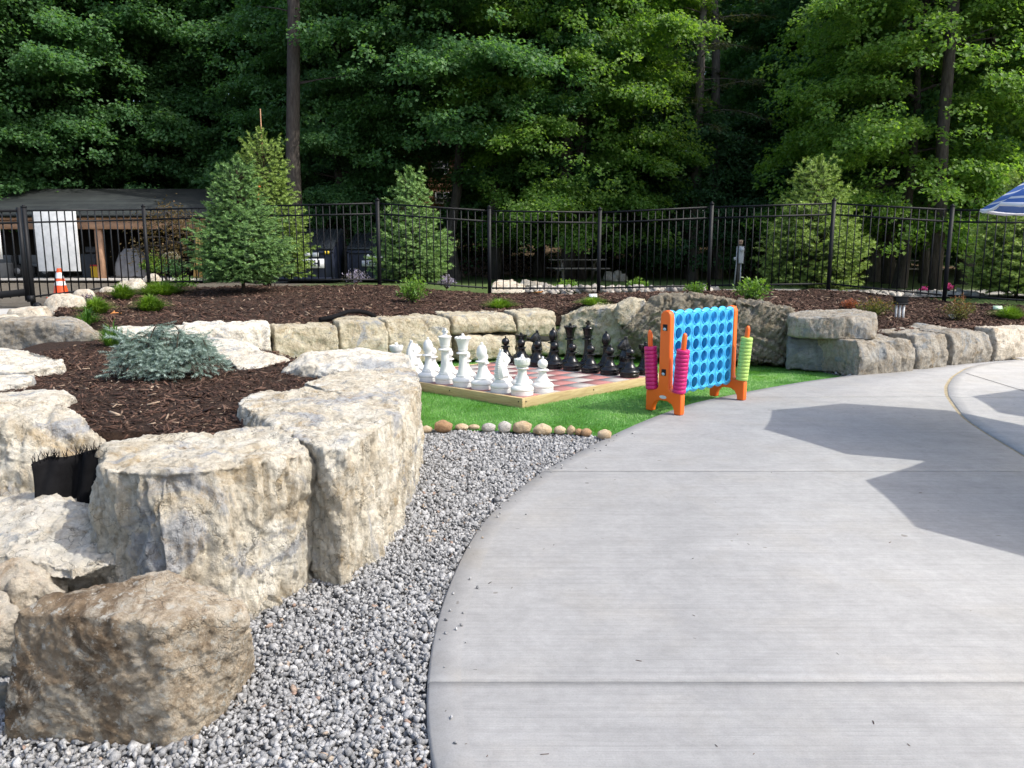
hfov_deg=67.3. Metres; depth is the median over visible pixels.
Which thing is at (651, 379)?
disc
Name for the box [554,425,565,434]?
edging stone
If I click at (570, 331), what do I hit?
chess queen
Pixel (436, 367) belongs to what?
chess pawn
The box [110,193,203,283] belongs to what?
japanese maple
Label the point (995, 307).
plant tag
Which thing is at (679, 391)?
disc
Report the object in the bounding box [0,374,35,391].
stone slab
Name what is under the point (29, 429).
stone block
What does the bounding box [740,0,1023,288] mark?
maple tree
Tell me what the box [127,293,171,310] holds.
grass tuft
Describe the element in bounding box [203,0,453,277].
maple tree
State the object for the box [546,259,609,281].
picnic table
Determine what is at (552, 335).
chess bishop
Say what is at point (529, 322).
stone block
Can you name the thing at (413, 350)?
chess knight
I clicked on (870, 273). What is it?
tree trunk
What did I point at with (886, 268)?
tree trunk
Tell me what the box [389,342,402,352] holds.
chess rook
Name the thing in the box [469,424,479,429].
edging stone
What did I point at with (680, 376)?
disc
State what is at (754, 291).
shrub
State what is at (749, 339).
disc
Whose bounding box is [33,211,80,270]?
white board
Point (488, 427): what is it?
edging stone
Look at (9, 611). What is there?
boulder
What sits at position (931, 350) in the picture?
stone block
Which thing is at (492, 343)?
stone block
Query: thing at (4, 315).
boulder
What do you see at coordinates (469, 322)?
stone block
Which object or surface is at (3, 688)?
boulder
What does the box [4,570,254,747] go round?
boulder
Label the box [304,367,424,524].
stone block
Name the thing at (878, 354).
stone block
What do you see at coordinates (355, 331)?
stone block
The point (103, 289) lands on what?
boulder
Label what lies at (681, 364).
disc
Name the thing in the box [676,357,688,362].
disc
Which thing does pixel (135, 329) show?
stone block
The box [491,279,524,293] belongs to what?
boulder
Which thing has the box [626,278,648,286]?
shrub
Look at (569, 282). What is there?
shrub
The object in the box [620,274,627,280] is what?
boulder
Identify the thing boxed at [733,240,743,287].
meter post
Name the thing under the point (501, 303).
grass tuft
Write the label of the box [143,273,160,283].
boulder
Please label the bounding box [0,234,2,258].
white board
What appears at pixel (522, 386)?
chess rook
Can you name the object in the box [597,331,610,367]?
chess bishop
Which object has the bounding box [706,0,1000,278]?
maple tree
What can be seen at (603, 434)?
edging stone
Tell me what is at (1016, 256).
spruce tree
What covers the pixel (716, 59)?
tree trunk
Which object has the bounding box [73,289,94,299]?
boulder
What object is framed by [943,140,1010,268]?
understory tree
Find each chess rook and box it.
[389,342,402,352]
[511,355,533,396]
[513,332,528,356]
[636,342,647,375]
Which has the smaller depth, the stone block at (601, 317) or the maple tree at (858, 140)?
the stone block at (601, 317)
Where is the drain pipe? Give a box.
[318,309,376,321]
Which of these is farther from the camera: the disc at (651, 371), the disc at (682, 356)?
the disc at (651, 371)
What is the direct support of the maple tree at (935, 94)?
on the ground at (15, 302)
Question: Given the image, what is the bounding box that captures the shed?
[0,189,239,280]
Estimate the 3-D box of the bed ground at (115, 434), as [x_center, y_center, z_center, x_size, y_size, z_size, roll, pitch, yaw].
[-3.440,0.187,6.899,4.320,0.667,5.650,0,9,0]
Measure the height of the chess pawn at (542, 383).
0.403 m
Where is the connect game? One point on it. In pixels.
(706, 337)
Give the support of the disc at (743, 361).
on the disc at (743, 364)
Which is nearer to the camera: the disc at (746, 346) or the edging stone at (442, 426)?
the edging stone at (442, 426)
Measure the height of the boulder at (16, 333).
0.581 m
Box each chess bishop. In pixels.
[418,337,437,381]
[471,342,492,389]
[545,327,561,360]
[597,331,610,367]
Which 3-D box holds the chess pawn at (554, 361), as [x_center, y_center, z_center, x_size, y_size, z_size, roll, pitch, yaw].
[0.598,-0.419,10.831,0.260,0.403,0.260,9,13,43]
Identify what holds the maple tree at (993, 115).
on the ground at (15, 302)
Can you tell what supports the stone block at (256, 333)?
on the bed ground at (94, 326)
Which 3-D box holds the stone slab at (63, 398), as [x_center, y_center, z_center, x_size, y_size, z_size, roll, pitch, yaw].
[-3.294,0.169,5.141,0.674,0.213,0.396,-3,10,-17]
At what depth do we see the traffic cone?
17.37 m
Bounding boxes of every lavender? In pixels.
[341,268,369,283]
[437,274,455,288]
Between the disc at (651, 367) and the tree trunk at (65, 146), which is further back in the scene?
the tree trunk at (65, 146)
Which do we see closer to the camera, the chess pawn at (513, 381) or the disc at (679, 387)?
the disc at (679, 387)
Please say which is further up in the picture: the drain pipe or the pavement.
the drain pipe
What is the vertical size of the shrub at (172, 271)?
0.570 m
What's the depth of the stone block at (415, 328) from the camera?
11.84 m
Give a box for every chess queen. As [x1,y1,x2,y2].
[452,333,473,386]
[561,323,578,362]
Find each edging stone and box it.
[423,425,431,432]
[434,420,452,432]
[455,423,468,429]
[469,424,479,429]
[481,423,495,431]
[498,421,510,432]
[512,421,531,433]
[533,423,551,435]
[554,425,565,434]
[566,425,574,434]
[575,428,581,435]
[581,428,591,436]
[597,429,611,439]
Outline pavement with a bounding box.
[947,357,1023,454]
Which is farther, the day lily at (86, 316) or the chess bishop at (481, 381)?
the day lily at (86, 316)
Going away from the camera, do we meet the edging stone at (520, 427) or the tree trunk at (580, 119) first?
the edging stone at (520, 427)
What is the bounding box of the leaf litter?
[444,251,560,277]
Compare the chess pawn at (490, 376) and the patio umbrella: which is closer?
the patio umbrella
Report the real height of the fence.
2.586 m
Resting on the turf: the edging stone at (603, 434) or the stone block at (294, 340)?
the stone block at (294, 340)
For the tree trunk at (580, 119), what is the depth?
28.24 m
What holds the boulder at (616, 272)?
on the boulder
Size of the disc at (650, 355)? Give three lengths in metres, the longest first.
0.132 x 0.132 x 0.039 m
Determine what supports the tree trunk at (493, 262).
on the ground at (15, 302)
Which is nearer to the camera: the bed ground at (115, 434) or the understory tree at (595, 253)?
the bed ground at (115, 434)
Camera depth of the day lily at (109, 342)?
8.75 m
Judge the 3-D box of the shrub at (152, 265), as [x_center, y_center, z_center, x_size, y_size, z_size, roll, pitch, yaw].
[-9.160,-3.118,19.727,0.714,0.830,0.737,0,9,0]
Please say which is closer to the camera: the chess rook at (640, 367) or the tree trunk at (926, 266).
the chess rook at (640, 367)
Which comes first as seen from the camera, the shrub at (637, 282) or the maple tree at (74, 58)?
the shrub at (637, 282)
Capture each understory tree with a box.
[147,122,282,193]
[279,141,399,244]
[444,184,529,256]
[588,117,701,264]
[610,89,779,277]
[701,126,804,269]
[895,219,1009,267]
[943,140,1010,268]
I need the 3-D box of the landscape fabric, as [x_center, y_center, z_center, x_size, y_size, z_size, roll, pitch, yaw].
[-2.310,0.641,3.997,0.387,0.689,0.235,-4,10,-25]
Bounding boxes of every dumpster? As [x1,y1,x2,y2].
[277,228,344,280]
[346,232,406,278]
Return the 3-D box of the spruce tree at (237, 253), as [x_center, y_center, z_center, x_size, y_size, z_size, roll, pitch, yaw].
[-5.360,-3.040,15.098,2.186,2.887,2.204,7,12,38]
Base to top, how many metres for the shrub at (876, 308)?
0.379 m
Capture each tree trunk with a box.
[58,84,68,188]
[257,0,349,282]
[488,30,501,279]
[559,10,575,278]
[574,0,587,278]
[680,0,731,278]
[865,37,881,281]
[880,3,912,283]
[918,1,965,282]
[927,0,1007,289]
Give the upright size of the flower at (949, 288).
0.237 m
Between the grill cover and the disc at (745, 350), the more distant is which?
the grill cover
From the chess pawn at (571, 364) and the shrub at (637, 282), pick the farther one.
the shrub at (637, 282)
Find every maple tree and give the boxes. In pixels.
[0,0,130,232]
[0,0,203,234]
[0,0,283,188]
[76,0,438,227]
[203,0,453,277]
[235,37,426,227]
[261,0,626,279]
[395,0,717,276]
[422,0,733,256]
[590,55,682,152]
[591,1,747,186]
[661,3,784,187]
[681,0,938,243]
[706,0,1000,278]
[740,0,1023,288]
[789,0,1023,284]
[915,19,1023,226]
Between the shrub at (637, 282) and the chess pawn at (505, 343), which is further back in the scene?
the shrub at (637, 282)
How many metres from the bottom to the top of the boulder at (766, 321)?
1.126 m
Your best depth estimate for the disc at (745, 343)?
8.49 m
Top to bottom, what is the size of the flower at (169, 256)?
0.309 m
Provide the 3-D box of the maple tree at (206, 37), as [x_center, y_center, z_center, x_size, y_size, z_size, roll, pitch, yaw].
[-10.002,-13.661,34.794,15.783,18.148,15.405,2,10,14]
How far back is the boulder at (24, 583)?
3.16 m
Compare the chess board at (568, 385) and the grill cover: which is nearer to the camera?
the chess board at (568, 385)
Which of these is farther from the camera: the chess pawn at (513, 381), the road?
the road
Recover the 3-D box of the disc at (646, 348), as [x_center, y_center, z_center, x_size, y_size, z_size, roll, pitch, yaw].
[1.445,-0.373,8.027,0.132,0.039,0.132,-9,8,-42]
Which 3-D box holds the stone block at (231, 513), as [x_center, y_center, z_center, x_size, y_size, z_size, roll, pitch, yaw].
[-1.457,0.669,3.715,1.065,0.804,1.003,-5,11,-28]
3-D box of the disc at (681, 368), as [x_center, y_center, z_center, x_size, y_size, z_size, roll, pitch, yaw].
[1.712,-0.167,7.771,0.132,0.039,0.132,-9,17,-42]
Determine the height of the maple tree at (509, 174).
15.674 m
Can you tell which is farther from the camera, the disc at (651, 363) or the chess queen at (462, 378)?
the chess queen at (462, 378)
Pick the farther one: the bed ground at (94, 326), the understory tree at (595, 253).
the understory tree at (595, 253)
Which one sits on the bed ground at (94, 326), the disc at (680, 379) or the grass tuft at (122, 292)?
the grass tuft at (122, 292)
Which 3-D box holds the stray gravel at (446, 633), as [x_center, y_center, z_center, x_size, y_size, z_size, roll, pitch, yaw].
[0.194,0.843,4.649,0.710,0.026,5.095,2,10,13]
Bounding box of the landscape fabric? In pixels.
[30,441,101,503]
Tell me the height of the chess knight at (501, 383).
0.498 m
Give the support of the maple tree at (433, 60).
on the ground at (15, 302)
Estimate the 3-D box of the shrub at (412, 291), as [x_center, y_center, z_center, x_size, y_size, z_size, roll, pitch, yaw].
[-1.796,-1.733,13.953,0.608,0.592,0.662,4,10,23]
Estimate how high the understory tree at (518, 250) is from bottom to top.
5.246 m
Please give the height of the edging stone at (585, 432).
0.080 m
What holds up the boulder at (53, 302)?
on the bed ground at (94, 326)
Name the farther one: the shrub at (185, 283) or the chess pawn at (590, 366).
the shrub at (185, 283)
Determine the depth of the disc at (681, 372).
7.73 m
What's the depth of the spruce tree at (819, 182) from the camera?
17.14 m
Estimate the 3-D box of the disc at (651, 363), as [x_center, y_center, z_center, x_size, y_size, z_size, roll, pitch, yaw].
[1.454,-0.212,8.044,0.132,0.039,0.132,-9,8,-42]
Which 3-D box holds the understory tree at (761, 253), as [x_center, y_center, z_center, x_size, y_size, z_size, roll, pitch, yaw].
[10.976,-8.053,34.230,6.303,6.994,6.314,2,10,14]
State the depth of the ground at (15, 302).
26.06 m
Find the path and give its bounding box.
[427,360,1023,767]
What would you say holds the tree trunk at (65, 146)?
on the ground at (15, 302)
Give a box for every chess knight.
[406,340,421,373]
[490,348,512,392]
[528,330,544,358]
[616,336,629,372]
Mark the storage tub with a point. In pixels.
(95, 272)
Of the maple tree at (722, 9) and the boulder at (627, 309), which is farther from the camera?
the maple tree at (722, 9)
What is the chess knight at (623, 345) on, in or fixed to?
on the chess board at (568, 385)
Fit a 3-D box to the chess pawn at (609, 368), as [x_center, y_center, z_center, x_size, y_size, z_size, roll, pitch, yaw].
[1.293,-0.322,10.165,0.260,0.403,0.260,1,9,5]
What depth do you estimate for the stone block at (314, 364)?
6.70 m
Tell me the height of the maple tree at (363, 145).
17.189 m
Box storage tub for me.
[90,265,97,277]
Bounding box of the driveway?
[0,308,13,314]
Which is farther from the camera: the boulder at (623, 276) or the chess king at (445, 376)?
the boulder at (623, 276)
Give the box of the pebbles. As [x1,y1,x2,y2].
[524,283,719,294]
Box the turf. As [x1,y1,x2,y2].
[421,354,831,435]
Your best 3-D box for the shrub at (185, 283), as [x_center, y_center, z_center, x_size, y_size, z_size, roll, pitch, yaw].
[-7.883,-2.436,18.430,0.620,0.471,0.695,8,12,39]
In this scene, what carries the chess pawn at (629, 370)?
on the chess board at (568, 385)
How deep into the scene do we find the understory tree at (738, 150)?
28.68 m
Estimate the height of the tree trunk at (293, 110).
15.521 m
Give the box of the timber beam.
[193,227,202,277]
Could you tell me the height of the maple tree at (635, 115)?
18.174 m
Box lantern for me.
[892,296,908,317]
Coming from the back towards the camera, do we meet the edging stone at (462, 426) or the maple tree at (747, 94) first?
the maple tree at (747, 94)
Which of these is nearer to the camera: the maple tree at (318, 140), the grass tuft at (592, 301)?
the grass tuft at (592, 301)
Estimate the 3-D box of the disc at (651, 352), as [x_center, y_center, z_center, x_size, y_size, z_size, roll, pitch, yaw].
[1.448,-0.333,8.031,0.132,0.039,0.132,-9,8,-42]
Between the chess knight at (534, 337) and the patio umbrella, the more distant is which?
the chess knight at (534, 337)
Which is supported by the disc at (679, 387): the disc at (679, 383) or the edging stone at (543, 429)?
the disc at (679, 383)
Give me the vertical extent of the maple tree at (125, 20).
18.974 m
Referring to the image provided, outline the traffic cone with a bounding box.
[46,268,67,297]
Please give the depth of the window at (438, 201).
44.61 m
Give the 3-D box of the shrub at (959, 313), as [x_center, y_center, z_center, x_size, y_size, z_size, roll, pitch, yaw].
[7.510,-1.288,12.955,0.589,0.527,0.609,2,10,9]
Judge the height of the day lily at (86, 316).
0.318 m
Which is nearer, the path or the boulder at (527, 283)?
the path
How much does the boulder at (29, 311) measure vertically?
0.421 m
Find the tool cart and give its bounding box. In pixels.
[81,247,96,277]
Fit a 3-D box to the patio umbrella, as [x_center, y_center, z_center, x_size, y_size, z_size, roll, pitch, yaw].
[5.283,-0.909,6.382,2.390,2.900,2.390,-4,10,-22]
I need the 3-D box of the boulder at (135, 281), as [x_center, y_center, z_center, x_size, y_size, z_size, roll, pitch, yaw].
[-8.163,-2.119,16.483,0.679,0.278,0.555,0,9,0]
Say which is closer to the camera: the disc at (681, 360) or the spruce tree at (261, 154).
the disc at (681, 360)
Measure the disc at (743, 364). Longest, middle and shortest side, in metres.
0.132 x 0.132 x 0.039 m
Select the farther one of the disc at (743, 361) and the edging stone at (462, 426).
the disc at (743, 361)
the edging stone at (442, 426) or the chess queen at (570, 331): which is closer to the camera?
the edging stone at (442, 426)
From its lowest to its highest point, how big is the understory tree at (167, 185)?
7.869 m
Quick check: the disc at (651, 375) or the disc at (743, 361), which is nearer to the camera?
the disc at (651, 375)
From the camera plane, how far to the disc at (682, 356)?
7.69 m
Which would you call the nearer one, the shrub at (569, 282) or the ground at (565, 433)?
the ground at (565, 433)
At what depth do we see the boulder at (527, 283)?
19.48 m
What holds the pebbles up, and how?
on the ground at (15, 302)
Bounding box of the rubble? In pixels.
[852,287,987,297]
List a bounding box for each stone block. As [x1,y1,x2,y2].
[0,398,105,496]
[0,490,121,592]
[88,425,316,620]
[110,325,197,337]
[182,320,270,350]
[201,337,289,369]
[236,386,404,589]
[270,322,338,357]
[281,347,419,379]
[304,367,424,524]
[332,315,388,351]
[375,313,451,362]
[435,310,516,334]
[451,331,515,360]
[502,308,556,336]
[515,338,549,354]
[557,302,623,357]
[785,336,824,371]
[787,308,877,339]
[816,334,914,374]
[877,327,948,368]
[907,323,992,364]
[974,325,1023,361]
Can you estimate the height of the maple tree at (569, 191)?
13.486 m
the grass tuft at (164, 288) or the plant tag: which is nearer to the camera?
the plant tag
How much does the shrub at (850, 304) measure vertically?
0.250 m
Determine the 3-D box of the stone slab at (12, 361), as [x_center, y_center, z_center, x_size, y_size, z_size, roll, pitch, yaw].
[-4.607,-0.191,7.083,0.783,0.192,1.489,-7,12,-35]
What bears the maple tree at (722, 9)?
on the ground at (15, 302)
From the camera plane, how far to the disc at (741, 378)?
8.58 m
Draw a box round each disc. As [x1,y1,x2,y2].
[644,346,656,350]
[644,350,656,353]
[644,354,656,357]
[645,358,656,361]
[645,362,657,365]
[645,366,657,369]
[645,369,657,373]
[645,373,657,377]
[645,377,657,381]
[645,381,657,384]
[645,385,657,388]
[672,389,685,393]
[673,381,686,385]
[673,384,685,389]
[674,369,687,374]
[674,373,687,378]
[674,377,686,381]
[675,361,688,366]
[675,365,687,370]
[676,349,689,354]
[676,353,689,358]
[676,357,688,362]
[736,372,748,377]
[736,376,747,380]
[737,362,749,366]
[737,365,748,369]
[737,369,748,373]
[738,355,750,359]
[738,358,749,362]
[739,348,751,352]
[739,351,750,355]
[740,336,752,341]
[740,340,752,344]
[740,344,751,348]
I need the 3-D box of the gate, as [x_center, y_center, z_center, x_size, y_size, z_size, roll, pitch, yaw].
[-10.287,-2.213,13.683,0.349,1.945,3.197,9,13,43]
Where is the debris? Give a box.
[466,407,970,756]
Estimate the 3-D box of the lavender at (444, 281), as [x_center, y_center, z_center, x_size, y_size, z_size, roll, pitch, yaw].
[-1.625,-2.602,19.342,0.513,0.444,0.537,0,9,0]
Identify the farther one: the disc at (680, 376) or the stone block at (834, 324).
the stone block at (834, 324)
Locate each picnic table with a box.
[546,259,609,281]
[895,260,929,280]
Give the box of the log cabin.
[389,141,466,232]
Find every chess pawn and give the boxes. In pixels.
[416,343,423,370]
[431,347,439,373]
[449,347,457,375]
[456,351,475,376]
[473,355,493,379]
[492,364,512,381]
[501,336,513,363]
[511,354,532,384]
[512,337,527,364]
[529,339,541,366]
[531,356,553,392]
[546,340,563,368]
[563,341,580,371]
[581,343,599,373]
[600,345,618,375]
[620,346,639,377]
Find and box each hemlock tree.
[626,0,777,279]
[627,13,722,120]
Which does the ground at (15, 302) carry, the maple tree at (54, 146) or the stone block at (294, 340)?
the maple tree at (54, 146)
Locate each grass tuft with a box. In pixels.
[74,294,114,313]
[104,282,142,298]
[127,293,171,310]
[131,279,194,294]
[484,296,517,308]
[572,296,606,305]
[987,304,1023,318]
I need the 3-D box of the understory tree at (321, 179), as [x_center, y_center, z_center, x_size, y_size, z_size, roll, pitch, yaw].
[-7.134,-7.232,32.263,5.919,6.557,5.909,4,10,24]
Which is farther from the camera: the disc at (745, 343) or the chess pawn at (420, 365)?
the chess pawn at (420, 365)
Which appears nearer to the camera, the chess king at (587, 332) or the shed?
the chess king at (587, 332)
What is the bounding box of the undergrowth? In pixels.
[366,202,955,276]
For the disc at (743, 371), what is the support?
on the disc at (742, 375)
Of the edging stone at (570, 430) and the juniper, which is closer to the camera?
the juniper
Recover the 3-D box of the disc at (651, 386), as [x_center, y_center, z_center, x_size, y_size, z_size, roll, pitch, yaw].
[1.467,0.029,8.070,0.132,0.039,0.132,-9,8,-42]
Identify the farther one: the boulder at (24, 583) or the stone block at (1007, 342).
the stone block at (1007, 342)
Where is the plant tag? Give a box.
[993,306,1002,309]
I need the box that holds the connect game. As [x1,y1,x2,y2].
[646,305,749,414]
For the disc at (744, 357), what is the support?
on the disc at (743, 361)
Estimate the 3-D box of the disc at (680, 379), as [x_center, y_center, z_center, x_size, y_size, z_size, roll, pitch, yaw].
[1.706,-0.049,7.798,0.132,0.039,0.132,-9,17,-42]
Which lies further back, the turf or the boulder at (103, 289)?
the boulder at (103, 289)
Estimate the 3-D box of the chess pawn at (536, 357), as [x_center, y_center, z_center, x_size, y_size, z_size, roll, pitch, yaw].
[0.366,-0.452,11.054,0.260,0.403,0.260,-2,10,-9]
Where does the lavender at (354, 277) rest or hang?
on the ground at (15, 302)
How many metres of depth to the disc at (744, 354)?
8.52 m
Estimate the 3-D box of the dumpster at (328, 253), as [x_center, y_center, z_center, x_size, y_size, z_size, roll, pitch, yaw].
[-6.762,-4.369,25.869,1.892,1.759,1.629,0,9,0]
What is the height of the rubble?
0.325 m
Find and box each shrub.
[80,292,98,302]
[140,250,166,275]
[155,256,190,277]
[170,274,197,287]
[395,273,431,302]
[553,278,577,286]
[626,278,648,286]
[683,281,707,292]
[732,276,773,300]
[839,297,859,308]
[854,296,897,315]
[936,292,977,320]
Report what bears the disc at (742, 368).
on the disc at (743, 371)
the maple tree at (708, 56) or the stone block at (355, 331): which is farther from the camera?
the maple tree at (708, 56)
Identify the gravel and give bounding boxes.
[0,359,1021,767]
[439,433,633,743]
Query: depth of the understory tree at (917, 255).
33.82 m
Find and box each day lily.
[74,306,106,325]
[87,319,134,345]
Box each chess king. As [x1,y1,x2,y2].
[435,328,455,384]
[578,320,593,365]
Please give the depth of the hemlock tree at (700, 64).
27.96 m
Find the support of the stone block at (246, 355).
on the bed ground at (115, 434)
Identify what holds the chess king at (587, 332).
on the chess board at (568, 385)
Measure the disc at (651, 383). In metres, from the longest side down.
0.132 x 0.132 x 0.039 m
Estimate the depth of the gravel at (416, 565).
3.18 m
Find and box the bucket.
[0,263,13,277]
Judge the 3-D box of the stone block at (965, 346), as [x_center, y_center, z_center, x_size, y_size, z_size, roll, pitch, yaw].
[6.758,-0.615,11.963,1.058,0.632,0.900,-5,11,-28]
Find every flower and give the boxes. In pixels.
[158,251,180,262]
[947,283,953,290]
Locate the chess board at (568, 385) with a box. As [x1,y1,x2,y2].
[419,361,658,407]
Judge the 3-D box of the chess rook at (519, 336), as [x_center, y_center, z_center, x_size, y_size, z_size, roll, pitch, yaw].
[0.138,-0.570,11.735,0.260,0.440,0.260,8,12,40]
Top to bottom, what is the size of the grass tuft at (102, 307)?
0.307 m
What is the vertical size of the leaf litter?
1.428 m
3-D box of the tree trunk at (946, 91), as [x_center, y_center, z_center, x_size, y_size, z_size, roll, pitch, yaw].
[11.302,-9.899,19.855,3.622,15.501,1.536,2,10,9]
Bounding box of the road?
[720,289,1023,296]
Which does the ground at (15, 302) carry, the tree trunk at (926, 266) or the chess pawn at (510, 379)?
the tree trunk at (926, 266)
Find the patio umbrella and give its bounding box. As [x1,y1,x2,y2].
[980,182,1023,215]
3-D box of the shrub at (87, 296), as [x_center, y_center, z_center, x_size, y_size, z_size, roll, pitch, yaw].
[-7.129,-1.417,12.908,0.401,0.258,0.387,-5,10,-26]
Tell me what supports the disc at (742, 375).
on the disc at (741, 378)
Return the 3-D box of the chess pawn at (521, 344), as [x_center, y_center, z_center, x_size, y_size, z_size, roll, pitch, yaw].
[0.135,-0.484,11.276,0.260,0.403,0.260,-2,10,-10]
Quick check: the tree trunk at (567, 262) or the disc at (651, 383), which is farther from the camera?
the tree trunk at (567, 262)
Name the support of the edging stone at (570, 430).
on the gravel at (416, 565)
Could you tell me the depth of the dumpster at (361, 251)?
25.90 m
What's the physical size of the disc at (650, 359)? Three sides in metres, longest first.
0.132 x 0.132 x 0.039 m
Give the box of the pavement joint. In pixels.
[944,358,1023,456]
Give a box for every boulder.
[0,314,18,316]
[0,316,101,349]
[0,557,67,609]
[0,590,20,676]
[0,682,7,708]
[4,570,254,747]
[7,306,53,316]
[44,293,86,316]
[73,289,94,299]
[99,287,114,292]
[115,278,145,289]
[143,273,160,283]
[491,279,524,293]
[519,279,552,286]
[603,271,613,280]
[614,270,621,279]
[614,297,645,325]
[616,291,794,365]
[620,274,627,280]
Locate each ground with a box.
[0,231,1023,328]
[0,339,319,441]
[54,285,1016,340]
[432,349,784,436]
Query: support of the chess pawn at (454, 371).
on the chess board at (568, 385)
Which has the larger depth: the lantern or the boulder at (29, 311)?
the lantern
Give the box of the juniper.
[95,320,235,382]
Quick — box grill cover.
[115,248,150,277]
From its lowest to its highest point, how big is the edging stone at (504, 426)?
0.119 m
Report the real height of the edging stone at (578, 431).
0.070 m
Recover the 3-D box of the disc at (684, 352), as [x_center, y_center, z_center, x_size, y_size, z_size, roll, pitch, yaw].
[1.721,-0.325,7.736,0.132,0.039,0.132,-9,17,-42]
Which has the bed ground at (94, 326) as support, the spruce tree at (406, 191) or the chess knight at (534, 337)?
the spruce tree at (406, 191)
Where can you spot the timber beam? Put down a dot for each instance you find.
(194, 274)
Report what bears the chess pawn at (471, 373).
on the chess board at (568, 385)
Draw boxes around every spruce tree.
[180,154,299,293]
[217,109,321,285]
[364,164,457,286]
[750,153,877,290]
[957,168,1023,297]
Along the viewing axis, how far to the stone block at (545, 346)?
12.94 m
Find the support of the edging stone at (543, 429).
on the gravel at (416, 565)
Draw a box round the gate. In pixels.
[0,207,41,306]
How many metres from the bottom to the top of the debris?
0.004 m
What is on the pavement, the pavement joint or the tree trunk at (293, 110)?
the pavement joint
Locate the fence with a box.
[20,198,1023,305]
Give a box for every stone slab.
[0,348,66,377]
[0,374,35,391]
[0,389,76,406]
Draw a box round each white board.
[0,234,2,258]
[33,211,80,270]
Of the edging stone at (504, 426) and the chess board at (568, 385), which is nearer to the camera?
the edging stone at (504, 426)
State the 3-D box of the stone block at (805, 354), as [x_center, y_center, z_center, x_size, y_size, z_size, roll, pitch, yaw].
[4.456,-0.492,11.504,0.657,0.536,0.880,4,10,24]

